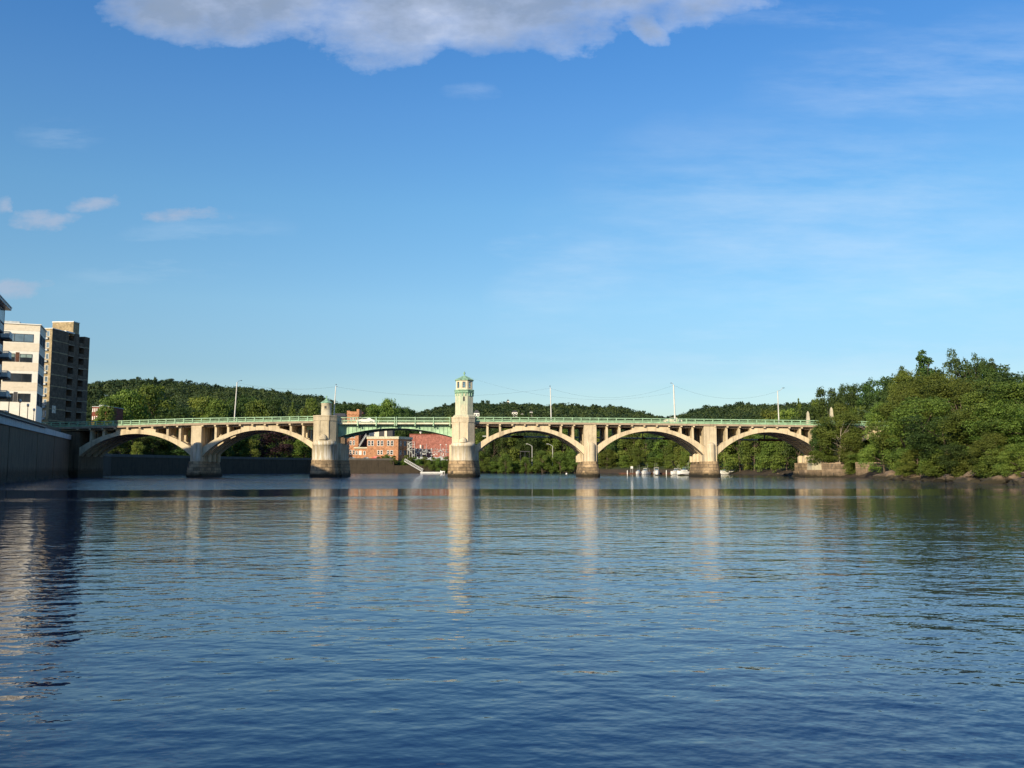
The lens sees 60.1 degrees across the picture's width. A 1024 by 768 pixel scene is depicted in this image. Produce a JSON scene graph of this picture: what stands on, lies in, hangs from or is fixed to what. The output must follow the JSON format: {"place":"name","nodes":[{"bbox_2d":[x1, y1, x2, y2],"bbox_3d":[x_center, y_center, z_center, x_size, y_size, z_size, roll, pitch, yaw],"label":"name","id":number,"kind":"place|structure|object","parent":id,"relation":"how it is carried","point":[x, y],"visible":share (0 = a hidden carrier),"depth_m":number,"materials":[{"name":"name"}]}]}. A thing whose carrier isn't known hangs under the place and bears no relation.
{"place":"outdoors","nodes":[
{"label":"outdoors","id":0,"kind":"place"},
{"bbox_2d":[0,396,1006,483],"bbox_3d":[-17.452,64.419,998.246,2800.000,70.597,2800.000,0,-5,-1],"label":"ground","id":1,"kind":"structure","parent":0,"point":[619,469],"depth_m":299.18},
{"bbox_2d":[0,410,70,482],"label":"river wall","id":2,"kind":"structure","parent":1,"relation":"on","point":[29,449],"depth_m":143.66,"materials":[{"name":"concrete"}]},
{"bbox_2d":[41,321,89,426],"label":"apartment tower","id":3,"kind":"structure","parent":1,"relation":"on","point":[66,369],"depth_m":227.84,"materials":[{"name":"concrete"}]},
{"bbox_2d":[92,404,117,450],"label":"broadleaf tree","id":4,"kind":"object","parent":1,"relation":"on","point":[101,411],"visible":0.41,"depth_m":318.39,"materials":[{"name":"green plant"}]},
{"bbox_2d":[91,405,123,453],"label":"brick building","id":5,"kind":"structure","parent":1,"relation":"on","point":[119,413],"depth_m":333.60,"materials":[{"name":"brick"}]},
{"bbox_2d":[98,395,134,452],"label":"broadleaf tree","id":6,"kind":"object","parent":1,"relation":"on","point":[115,401],"visible":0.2,"depth_m":398.46,"materials":[{"name":"green plant"}]},
{"bbox_2d":[112,388,153,453],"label":"broadleaf tree","id":7,"kind":"object","parent":1,"relation":"on","point":[130,401],"visible":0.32,"depth_m":425.97,"materials":[{"name":"green plant"}]},
{"bbox_2d":[117,436,149,454],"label":"broadleaf tree","id":8,"kind":"object","parent":1,"relation":"on","point":[129,450],"visible":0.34,"depth_m":306.93,"materials":[{"name":"green plant"}]},
{"bbox_2d":[133,383,178,451],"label":"broadleaf tree","id":9,"kind":"object","parent":1,"relation":"on","point":[152,392],"visible":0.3,"depth_m":445.60,"materials":[{"name":"green plant"}]},
{"bbox_2d":[143,436,170,454],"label":"broadleaf tree","id":10,"kind":"object","parent":1,"relation":"on","point":[152,440],"visible":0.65,"depth_m":310.26,"materials":[{"name":"green plant"}]},
{"bbox_2d":[153,434,189,455],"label":"broadleaf tree","id":11,"kind":"object","parent":1,"relation":"on","point":[179,451],"visible":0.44,"depth_m":315.51,"materials":[{"name":"green plant"}]},
{"bbox_2d":[148,405,197,455],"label":"broadleaf tree","id":12,"kind":"object","parent":1,"relation":"on","point":[182,413],"visible":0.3,"depth_m":344.75,"materials":[{"name":"green plant"}]},
{"bbox_2d":[187,395,217,421],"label":"broadleaf tree","id":13,"kind":"object","parent":1,"relation":"on","point":[200,405],"visible":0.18,"depth_m":414.38,"materials":[{"name":"green plant"}]},
{"bbox_2d":[200,398,236,456],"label":"broadleaf tree","id":14,"kind":"object","parent":1,"relation":"on","point":[212,407],"visible":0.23,"depth_m":405.17,"materials":[{"name":"green plant"}]},
{"bbox_2d":[227,438,248,456],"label":"broadleaf tree","id":15,"kind":"object","parent":1,"relation":"on","point":[240,446],"visible":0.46,"depth_m":354.30,"materials":[{"name":"green plant"}]},
{"bbox_2d":[225,394,257,456],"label":"broadleaf tree","id":16,"kind":"object","parent":1,"relation":"on","point":[240,406],"visible":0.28,"depth_m":432.66,"materials":[{"name":"green plant"}]},
{"bbox_2d":[240,434,260,456],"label":"broadleaf tree","id":17,"kind":"object","parent":1,"relation":"on","point":[250,440],"visible":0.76,"depth_m":357.53,"materials":[{"name":"green plant"}]},
{"bbox_2d":[236,399,276,456],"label":"broadleaf tree","id":18,"kind":"object","parent":1,"relation":"on","point":[251,406],"visible":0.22,"depth_m":422.65,"materials":[{"name":"green plant"}]},
{"bbox_2d":[253,397,286,456],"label":"broadleaf tree","id":19,"kind":"object","parent":1,"relation":"on","point":[277,402],"visible":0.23,"depth_m":426.50,"materials":[{"name":"green plant"}]},
{"bbox_2d":[251,432,294,456],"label":"broadleaf tree","id":20,"kind":"object","parent":1,"relation":"on","point":[281,448],"visible":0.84,"depth_m":366.68,"materials":[{"name":"purple plant"}]},
{"bbox_2d":[103,453,445,474],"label":"river wall","id":21,"kind":"structure","parent":1,"relation":"on","point":[125,464],"depth_m":339.99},
{"bbox_2d":[280,402,298,457],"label":"broadleaf tree","id":22,"kind":"object","parent":1,"relation":"on","point":[292,409],"visible":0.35,"depth_m":397.08,"materials":[{"name":"green plant"}]},
{"bbox_2d":[290,440,311,457],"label":"broadleaf tree","id":23,"kind":"object","parent":1,"relation":"on","point":[300,450],"visible":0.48,"depth_m":389.41,"materials":[{"name":"green plant"}]},
{"bbox_2d":[297,397,320,457],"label":"broadleaf tree","id":24,"kind":"object","parent":1,"relation":"on","point":[312,406],"visible":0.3,"depth_m":436.85,"materials":[{"name":"green plant"}]},
{"bbox_2d":[346,409,368,457],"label":"brick building","id":25,"kind":"structure","parent":1,"relation":"on","point":[353,442],"depth_m":416.99,"materials":[{"name":"orange brick"}]},
{"bbox_2d":[365,404,385,422],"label":"broadleaf tree","id":26,"kind":"object","parent":1,"relation":"on","point":[374,410],"visible":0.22,"depth_m":499.26,"materials":[{"name":"green plant"}]},
{"bbox_2d":[377,398,400,432],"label":"broadleaf tree","id":27,"kind":"object","parent":1,"relation":"on","point":[388,407],"visible":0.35,"depth_m":487.45,"materials":[{"name":"green plant"}]},
{"bbox_2d":[366,436,412,459],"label":"brick building","id":28,"kind":"structure","parent":1,"relation":"on","point":[391,446],"depth_m":403.25,"materials":[{"name":"orange brick"}]},
{"bbox_2d":[396,406,416,435],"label":"broadleaf tree","id":29,"kind":"object","parent":1,"relation":"on","point":[408,410],"visible":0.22,"depth_m":518.62,"materials":[{"name":"green plant"}]},
{"bbox_2d":[408,444,448,459],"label":"substation","id":30,"kind":"object","parent":1,"relation":"on","point":[426,452],"visible":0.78,"depth_m":411.10,"materials":[{"name":"metal"}]},
{"bbox_2d":[409,432,451,460],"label":"red warehouse","id":31,"kind":"structure","parent":1,"relation":"on","point":[432,441],"depth_m":426.59,"materials":[{"name":"brick"}]},
{"bbox_2d":[41,371,887,476],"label":"arch bridge","id":32,"kind":"structure","parent":1,"relation":"on","point":[204,444],"depth_m":208.70,"materials":[{"name":"concrete"}]},
{"bbox_2d":[475,432,494,463],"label":"broadleaf tree","id":33,"kind":"object","parent":1,"relation":"on","point":[479,438],"visible":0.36,"depth_m":403.34,"materials":[{"name":"green plant"}]},
{"bbox_2d":[86,376,888,464],"bbox_3d":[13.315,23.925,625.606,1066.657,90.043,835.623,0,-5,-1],"label":"hillside forest","id":34,"kind":"object","parent":1,"relation":"on","point":[173,389],"visible":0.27,"depth_m":737.21,"materials":[{"name":"green plant"}]},
{"bbox_2d":[483,432,504,465],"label":"broadleaf tree","id":35,"kind":"object","parent":1,"relation":"on","point":[488,448],"visible":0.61,"depth_m":400.26,"materials":[{"name":"green plant"}]},
{"bbox_2d":[492,428,513,463],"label":"broadleaf tree","id":36,"kind":"object","parent":1,"relation":"on","point":[500,443],"visible":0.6,"depth_m":399.15,"materials":[{"name":"green plant"}]},
{"bbox_2d":[509,432,533,462],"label":"broadleaf tree","id":37,"kind":"object","parent":1,"relation":"on","point":[516,446],"visible":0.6,"depth_m":398.25,"materials":[{"name":"green plant"}]},
{"bbox_2d":[519,434,543,465],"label":"broadleaf tree","id":38,"kind":"object","parent":1,"relation":"on","point":[536,444],"visible":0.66,"depth_m":396.23,"materials":[{"name":"green plant"}]},
{"bbox_2d":[537,435,566,457],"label":"broadleaf tree","id":39,"kind":"object","parent":1,"relation":"on","point":[555,444],"visible":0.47,"depth_m":399.66,"materials":[{"name":"green plant"}]},
{"bbox_2d":[598,449,616,468],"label":"broadleaf tree","id":40,"kind":"object","parent":1,"relation":"on","point":[606,463],"visible":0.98,"depth_m":378.65,"materials":[{"name":"green plant"}]},
{"bbox_2d":[605,430,620,465],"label":"broadleaf tree","id":41,"kind":"object","parent":1,"relation":"on","point":[611,446],"visible":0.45,"depth_m":381.98,"materials":[{"name":"green plant"}]},
{"bbox_2d":[613,434,636,465],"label":"broadleaf tree","id":42,"kind":"object","parent":1,"relation":"on","point":[623,452],"visible":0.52,"depth_m":376.37,"materials":[{"name":"green plant"}]},
{"bbox_2d":[621,433,645,463],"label":"broadleaf tree","id":43,"kind":"object","parent":1,"relation":"on","point":[630,457],"visible":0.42,"depth_m":373.50,"materials":[{"name":"green plant"}]},
{"bbox_2d":[630,448,646,466],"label":"broadleaf tree","id":44,"kind":"object","parent":1,"relation":"on","point":[637,452],"visible":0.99,"depth_m":361.55,"materials":[{"name":"green plant"}]},
{"bbox_2d":[633,433,656,465],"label":"broadleaf tree","id":45,"kind":"object","parent":1,"relation":"on","point":[639,443],"visible":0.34,"depth_m":368.95,"materials":[{"name":"green plant"}]},
{"bbox_2d":[643,434,665,463],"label":"broadleaf tree","id":46,"kind":"object","parent":1,"relation":"on","point":[651,453],"visible":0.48,"depth_m":361.50,"materials":[{"name":"green plant"}]},
{"bbox_2d":[651,436,673,464],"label":"broadleaf tree","id":47,"kind":"object","parent":1,"relation":"on","point":[658,444],"visible":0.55,"depth_m":358.24,"materials":[{"name":"green plant"}]},
{"bbox_2d":[718,422,756,472],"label":"broadleaf tree","id":48,"kind":"object","parent":1,"relation":"on","point":[734,459],"visible":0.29,"depth_m":305.86,"materials":[{"name":"green plant"}]},
{"bbox_2d":[736,419,772,470],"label":"broadleaf tree","id":49,"kind":"object","parent":1,"relation":"on","point":[744,449],"visible":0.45,"depth_m":292.24,"materials":[{"name":"green plant"}]},
{"bbox_2d":[753,418,788,471],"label":"broadleaf tree","id":50,"kind":"object","parent":1,"relation":"on","point":[766,453],"visible":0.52,"depth_m":274.74,"materials":[{"name":"green plant"}]},
{"bbox_2d":[767,417,802,472],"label":"broadleaf tree","id":51,"kind":"object","parent":1,"relation":"on","point":[777,459],"visible":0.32,"depth_m":259.08,"materials":[{"name":"green plant"}]},
{"bbox_2d":[771,408,798,464],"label":"broadleaf tree","id":52,"kind":"object","parent":1,"relation":"on","point":[788,413],"visible":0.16,"depth_m":290.45,"materials":[{"name":"green plant"}]},
{"bbox_2d":[781,418,805,470],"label":"broadleaf tree","id":53,"kind":"object","parent":1,"relation":"on","point":[789,449],"visible":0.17,"depth_m":245.94,"materials":[{"name":"green plant"}]},
{"bbox_2d":[788,405,820,457],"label":"broadleaf tree","id":54,"kind":"object","parent":1,"relation":"on","point":[810,409],"visible":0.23,"depth_m":262.29,"materials":[{"name":"green plant"}]},
{"bbox_2d":[799,456,822,476],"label":"stone wall","id":55,"kind":"structure","parent":1,"relation":"on","point":[814,470],"depth_m":204.56,"materials":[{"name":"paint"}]},
{"bbox_2d":[809,422,836,457],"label":"broadleaf tree","id":56,"kind":"object","parent":1,"relation":"on","point":[815,440],"visible":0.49,"depth_m":206.47,"materials":[{"name":"green plant"}]},
{"bbox_2d":[815,386,838,423],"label":"broadleaf tree","id":57,"kind":"object","parent":1,"relation":"on","point":[823,403],"visible":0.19,"depth_m":264.97,"materials":[{"name":"green plant"}]},
{"bbox_2d":[821,462,848,476],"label":"stone wall","id":58,"kind":"structure","parent":1,"relation":"on","point":[830,469],"depth_m":201.52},
{"bbox_2d":[806,448,840,464],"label":"shrub","id":59,"kind":"object","parent":58,"relation":"on","point":[817,455],"visible":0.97,"depth_m":204.12,"materials":[{"name":"green plant"}]},
{"bbox_2d":[812,411,864,461],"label":"broadleaf tree","id":60,"kind":"object","parent":1,"relation":"on","point":[852,419],"visible":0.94,"depth_m":204.09,"materials":[{"name":"green plant"}]},
{"bbox_2d":[828,390,862,461],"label":"broadleaf tree","id":61,"kind":"object","parent":1,"relation":"on","point":[847,396],"visible":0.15,"depth_m":251.02,"materials":[{"name":"green plant"}]},
{"bbox_2d":[835,432,863,463],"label":"shrub","id":62,"kind":"object","parent":1,"relation":"on","point":[855,448],"visible":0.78,"depth_m":201.18,"materials":[{"name":"green plant"}]},
{"bbox_2d":[842,451,857,474],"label":"shrub","id":63,"kind":"object","parent":1,"relation":"on","point":[850,469],"visible":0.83,"depth_m":196.31,"materials":[{"name":"green plant"}]},
{"bbox_2d":[843,383,874,406],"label":"broadleaf tree","id":64,"kind":"object","parent":1,"relation":"on","point":[855,388],"visible":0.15,"depth_m":271.40,"materials":[{"name":"green plant"}]},
{"bbox_2d":[856,376,889,456],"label":"broadleaf tree","id":65,"kind":"object","parent":1,"relation":"on","point":[869,388],"visible":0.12,"depth_m":264.01,"materials":[{"name":"green plant"}]},
{"bbox_2d":[859,395,887,453],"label":"broadleaf tree","id":66,"kind":"object","parent":1,"relation":"on","point":[866,400],"visible":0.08,"depth_m":236.78,"materials":[{"name":"green plant"}]},
{"bbox_2d":[855,462,893,475],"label":"stone wall","id":67,"kind":"structure","parent":1,"relation":"on","point":[859,471],"depth_m":189.13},
{"bbox_2d":[874,373,895,402],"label":"broadleaf tree","id":68,"kind":"object","parent":1,"relation":"on","point":[883,391],"visible":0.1,"depth_m":251.29,"materials":[{"name":"green plant"}]},
{"bbox_2d":[864,399,935,468],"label":"broadleaf tree","id":69,"kind":"object","parent":1,"relation":"on","point":[886,408],"visible":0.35,"depth_m":173.29,"materials":[{"name":"green plant"}]},
{"bbox_2d":[886,369,920,434],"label":"broadleaf tree","id":70,"kind":"object","parent":1,"relation":"on","point":[903,374],"visible":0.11,"depth_m":198.09,"materials":[{"name":"green plant"}]},
{"bbox_2d":[882,380,930,448],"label":"broadleaf tree","id":71,"kind":"object","parent":1,"relation":"on","point":[902,391],"visible":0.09,"depth_m":188.99,"materials":[{"name":"green plant"}]},
{"bbox_2d":[894,447,929,476],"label":"broadleaf tree","id":72,"kind":"object","parent":1,"relation":"on","point":[914,452],"visible":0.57,"depth_m":150.68,"materials":[{"name":"green plant"}]},
{"bbox_2d":[875,395,963,462],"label":"broadleaf tree","id":73,"kind":"object","parent":1,"relation":"on","point":[936,405],"visible":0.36,"depth_m":158.92,"materials":[{"name":"green plant"}]},
{"bbox_2d":[910,349,934,398],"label":"broadleaf tree","id":74,"kind":"object","parent":1,"relation":"on","point":[921,358],"visible":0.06,"depth_m":207.07,"materials":[{"name":"green plant"}]},
{"bbox_2d":[896,370,965,441],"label":"broadleaf tree","id":75,"kind":"object","parent":1,"relation":"on","point":[938,378],"visible":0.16,"depth_m":179.98,"materials":[{"name":"green plant"}]},
{"bbox_2d":[913,453,949,476],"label":"shrub","id":76,"kind":"object","parent":1,"relation":"on","point":[935,470],"visible":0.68,"depth_m":143.21,"materials":[{"name":"green plant"}]},
{"bbox_2d":[900,415,985,470],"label":"broadleaf tree","id":77,"kind":"object","parent":1,"relation":"on","point":[918,436],"visible":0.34,"depth_m":145.76,"materials":[{"name":"green plant"}]},
{"bbox_2d":[914,377,992,449],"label":"broadleaf tree","id":78,"kind":"object","parent":1,"relation":"on","point":[940,392],"visible":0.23,"depth_m":167.74,"materials":[{"name":"green plant"}]},
{"bbox_2d":[935,444,985,476],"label":"broadleaf tree","id":79,"kind":"object","parent":1,"relation":"on","point":[955,451],"visible":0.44,"depth_m":132.76,"materials":[{"name":"green plant"}]},
{"bbox_2d":[942,348,989,380],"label":"broadleaf tree","id":80,"kind":"object","parent":1,"relation":"on","point":[956,361],"visible":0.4,"depth_m":209.21,"materials":[{"name":"green plant"}]},
{"bbox_2d":[951,452,980,479],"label":"shrub","id":81,"kind":"object","parent":1,"relation":"on","point":[960,472],"visible":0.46,"depth_m":132.36,"materials":[{"name":"green plant"}]},
{"bbox_2d":[959,352,994,381],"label":"broadleaf tree","id":82,"kind":"object","parent":1,"relation":"on","point":[980,367],"visible":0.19,"depth_m":206.00,"materials":[{"name":"green plant"}]},
{"bbox_2d":[936,403,1022,450],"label":"broadleaf tree","id":83,"kind":"object","parent":1,"relation":"on","point":[961,414],"visible":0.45,"depth_m":139.26,"materials":[{"name":"green plant"}]},
{"bbox_2d":[951,377,1022,454],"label":"broadleaf tree","id":84,"kind":"object","parent":1,"relation":"on","point":[973,396],"visible":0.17,"depth_m":152.46,"materials":[{"name":"green plant"}]},
{"bbox_2d":[952,366,1023,409],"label":"broadleaf tree","id":85,"kind":"object","parent":1,"relation":"on","point":[990,371],"visible":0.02,"depth_m":172.66,"materials":[{"name":"green plant"}]},
{"bbox_2d":[966,431,1013,475],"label":"broadleaf tree","id":86,"kind":"object","parent":1,"relation":"on","point":[988,443],"visible":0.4,"depth_m":125.90,"materials":[{"name":"green plant"}]},
{"bbox_2d":[960,395,1023,457],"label":"broadleaf tree","id":87,"kind":"object","parent":1,"relation":"on","point":[999,417],"visible":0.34,"depth_m":133.07,"materials":[{"name":"green plant"}]},
{"bbox_2d":[979,475,1008,483],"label":"shore rock","id":88,"kind":"object","parent":1,"relation":"on","point":[998,479],"visible":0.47,"depth_m":118.09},
{"bbox_2d":[969,379,1023,454],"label":"broadleaf tree","id":89,"kind":"object","parent":1,"relation":"on","point":[1015,392],"visible":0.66,"depth_m":130.93,"materials":[{"name":"green plant"}]},
{"bbox_2d":[975,447,1017,477],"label":"shrub","id":90,"kind":"object","parent":1,"relation":"on","point":[989,451],"visible":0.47,"depth_m":122.75,"materials":[{"name":"green plant"}]},
{"bbox_2d":[974,371,1023,443],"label":"broadleaf tree","id":91,"kind":"object","parent":1,"relation":"on","point":[1005,378],"visible":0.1,"depth_m":149.41,"materials":[{"name":"green plant"}]},
{"bbox_2d":[990,443,1023,476],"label":"broadleaf tree","id":92,"kind":"object","parent":1,"relation":"on","point":[1001,467],"visible":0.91,"depth_m":117.67,"materials":[{"name":"green plant"}]},
{"bbox_2d":[997,407,1023,456],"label":"broadleaf tree","id":93,"kind":"object","parent":1,"relation":"on","point":[1017,425],"visible":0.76,"depth_m":123.37,"materials":[{"name":"green plant"}]},
{"bbox_2d":[499,428,522,467],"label":"broadleaf tree","id":94,"kind":"object","parent":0,"point":[510,453],"visible":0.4,"depth_m":397.37,"materials":[{"name":"green plant"}]},
{"bbox_2d":[0,473,1023,767],"bbox_3d":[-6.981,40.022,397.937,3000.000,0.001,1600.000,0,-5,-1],"label":"water","id":95,"kind":"structure","parent":0,"point":[446,621],"depth_m":11.56,"materials":[{"name":"blue liquid"}]},
{"bbox_2d":[496,453,512,472],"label":"broadleaf tree","id":96,"kind":"object","parent":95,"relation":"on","point":[506,457],"visible":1,"depth_m":381.68,"materials":[{"name":"green plant"}]},
{"bbox_2d":[531,450,553,472],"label":"broadleaf tree","id":97,"kind":"object","parent":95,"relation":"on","point":[542,464],"visible":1,"depth_m":382.32,"materials":[{"name":"green plant"}]},
{"bbox_2d":[549,452,570,472],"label":"broadleaf tree","id":98,"kind":"object","parent":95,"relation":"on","point":[564,464],"visible":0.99,"depth_m":381.90,"materials":[{"name":"green plant"}]},
{"bbox_2d":[0,0,1023,417],"label":"sky","id":99,"kind":"structure","parent":0,"point":[606,200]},
{"bbox_2d":[856,402,906,473],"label":"broadleaf tree","id":100,"kind":"object","parent":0,"point":[869,451],"visible":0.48,"depth_m":177.17,"materials":[{"name":"green plant"}]},
{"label":"pavement","id":101,"kind":"structure","parent":0,"visible":0},
{"bbox_2d":[0,295,12,411],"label":"apartment building","id":102,"kind":"structure","parent":101,"relation":"on","point":[6,306],"depth_m":157.69,"materials":[{"name":"brick"}]},
{"bbox_2d":[0,321,46,422],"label":"office building","id":103,"kind":"structure","parent":101,"relation":"on","point":[25,347],"depth_m":190.05,"materials":[{"name":"white paint"}]},
{"bbox_2d":[2,373,31,381],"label":"window","id":104,"kind":"structure","parent":103,"relation":"in","point":[14,377],"depth_m":189.54,"materials":[{"name":"glass"}]},
{"bbox_2d":[5,333,33,342],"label":"window","id":105,"kind":"structure","parent":103,"relation":"in","point":[16,337],"depth_m":190.42,"materials":[{"name":"glass"}]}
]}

